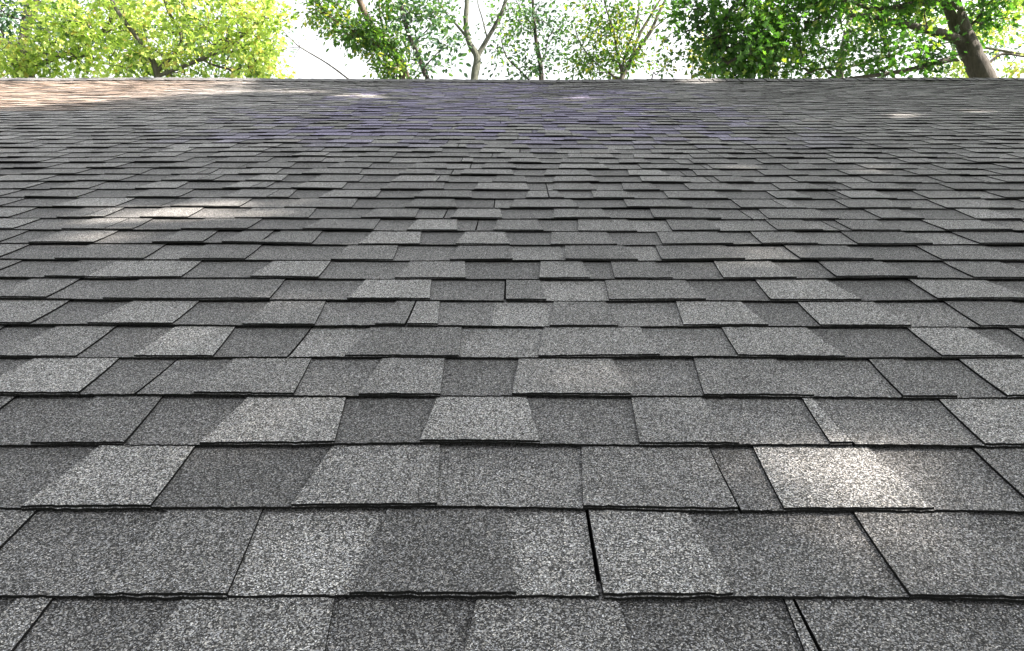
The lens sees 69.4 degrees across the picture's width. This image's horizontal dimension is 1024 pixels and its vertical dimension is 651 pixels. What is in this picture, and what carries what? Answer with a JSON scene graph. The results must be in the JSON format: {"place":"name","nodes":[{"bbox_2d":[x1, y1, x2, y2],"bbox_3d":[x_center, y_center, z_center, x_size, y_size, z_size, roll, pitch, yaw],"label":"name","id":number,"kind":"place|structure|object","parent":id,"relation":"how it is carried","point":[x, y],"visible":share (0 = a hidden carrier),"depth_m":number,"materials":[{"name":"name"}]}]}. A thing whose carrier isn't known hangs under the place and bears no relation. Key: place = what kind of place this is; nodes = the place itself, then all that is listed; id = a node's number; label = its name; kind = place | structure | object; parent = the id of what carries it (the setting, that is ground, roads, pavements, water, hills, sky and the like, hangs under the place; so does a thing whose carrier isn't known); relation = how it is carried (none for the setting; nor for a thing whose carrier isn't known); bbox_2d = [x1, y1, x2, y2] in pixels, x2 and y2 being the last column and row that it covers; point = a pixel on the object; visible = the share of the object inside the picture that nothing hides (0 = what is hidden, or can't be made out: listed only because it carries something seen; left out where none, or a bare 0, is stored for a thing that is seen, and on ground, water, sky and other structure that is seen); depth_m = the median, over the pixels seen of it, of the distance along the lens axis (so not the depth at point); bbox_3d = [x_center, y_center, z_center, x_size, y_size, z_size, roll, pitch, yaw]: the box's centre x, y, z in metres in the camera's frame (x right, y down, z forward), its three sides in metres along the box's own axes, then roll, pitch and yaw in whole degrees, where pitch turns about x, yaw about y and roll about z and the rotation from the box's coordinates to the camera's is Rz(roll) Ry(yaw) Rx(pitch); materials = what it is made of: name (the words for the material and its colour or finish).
{"place":"outdoors","nodes":[
{"label":"outdoors","id":0,"kind":"place"},
{"bbox_2d":[0,77,1023,650],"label":"shingle roof","id":1,"kind":"structure","parent":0,"point":[508,365],"depth_m":1.23,"materials":[{"name":"grey asphalt"}]},
{"bbox_2d":[0,0,1023,79],"label":"sky","id":2,"kind":"structure","parent":0,"point":[307,66],"materials":[{"name":"white"}]},
{"bbox_3d":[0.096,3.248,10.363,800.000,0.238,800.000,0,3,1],"label":"ground","id":3,"kind":"structure","parent":0,"visible":0},
{"bbox_2d":[0,0,184,77],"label":"maple tree","id":4,"kind":"object","parent":3,"relation":"on","point":[81,32],"visible":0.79,"depth_m":17.10,"materials":[{"name":"green plant"}]},
{"bbox_2d":[0,0,303,77],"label":"broadleaf tree","id":5,"kind":"object","parent":3,"relation":"on","point":[4,27],"visible":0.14,"depth_m":26.82,"materials":[{"name":"green plant"}]},
{"bbox_2d":[98,0,297,78],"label":"maple tree","id":6,"kind":"object","parent":3,"relation":"on","point":[228,45],"visible":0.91,"depth_m":16.11,"materials":[{"name":"green plant"}]},
{"bbox_2d":[278,17,348,78],"bbox_3d":[-2.413,-1.356,14.221,4.023,8.869,0.405,0,3,1],"label":"bare sapling","id":7,"kind":"object","parent":3,"relation":"on","point":[299,47],"visible":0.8,"depth_m":13.99,"materials":[{"name":"plant"}]},
{"bbox_2d":[285,0,430,78],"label":"leaning tree","id":8,"kind":"object","parent":3,"relation":"on","point":[375,39],"visible":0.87,"depth_m":14.62,"materials":[{"name":"green plant"}]},
{"bbox_2d":[384,0,471,78],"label":"slender tree","id":9,"kind":"object","parent":3,"relation":"on","point":[411,14],"visible":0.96,"depth_m":13.37,"materials":[{"name":"green plant"}]},
{"bbox_2d":[422,0,533,79],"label":"forked tree","id":10,"kind":"object","parent":3,"relation":"on","point":[476,53],"visible":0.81,"depth_m":14.96,"materials":[{"name":"green plant"}]},
{"bbox_2d":[481,0,583,79],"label":"slender tree","id":11,"kind":"object","parent":3,"relation":"on","point":[537,70],"visible":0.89,"depth_m":15.91,"materials":[{"name":"green plant"}]},
{"bbox_2d":[555,0,691,79],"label":"multi stem tree","id":12,"kind":"object","parent":3,"relation":"on","point":[633,50],"visible":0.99,"depth_m":14.39,"materials":[{"name":"green plant"}]},
{"bbox_2d":[648,32,708,78],"bbox_3d":[2.524,-0.903,12.669,1.685,8.127,0.923,0,3,1],"label":"leafy sapling","id":13,"kind":"object","parent":3,"relation":"on","point":[666,59],"visible":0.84,"depth_m":12.48,"materials":[{"name":"green plant"}]},
{"bbox_2d":[653,0,1023,78],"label":"maple tree","id":14,"kind":"object","parent":3,"relation":"on","point":[759,49],"visible":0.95,"depth_m":12.36,"materials":[{"name":"green plant"}]},
{"bbox_2d":[687,0,1023,77],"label":"maple tree","id":15,"kind":"object","parent":3,"relation":"on","point":[1009,71],"visible":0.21,"depth_m":19.97,"materials":[{"name":"green plant"}]},
{"bbox_2d":[738,0,1023,78],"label":"broadleaf tree","id":16,"kind":"object","parent":3,"relation":"on","point":[990,52],"visible":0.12,"depth_m":23.59,"materials":[{"name":"green plant"}]}
]}

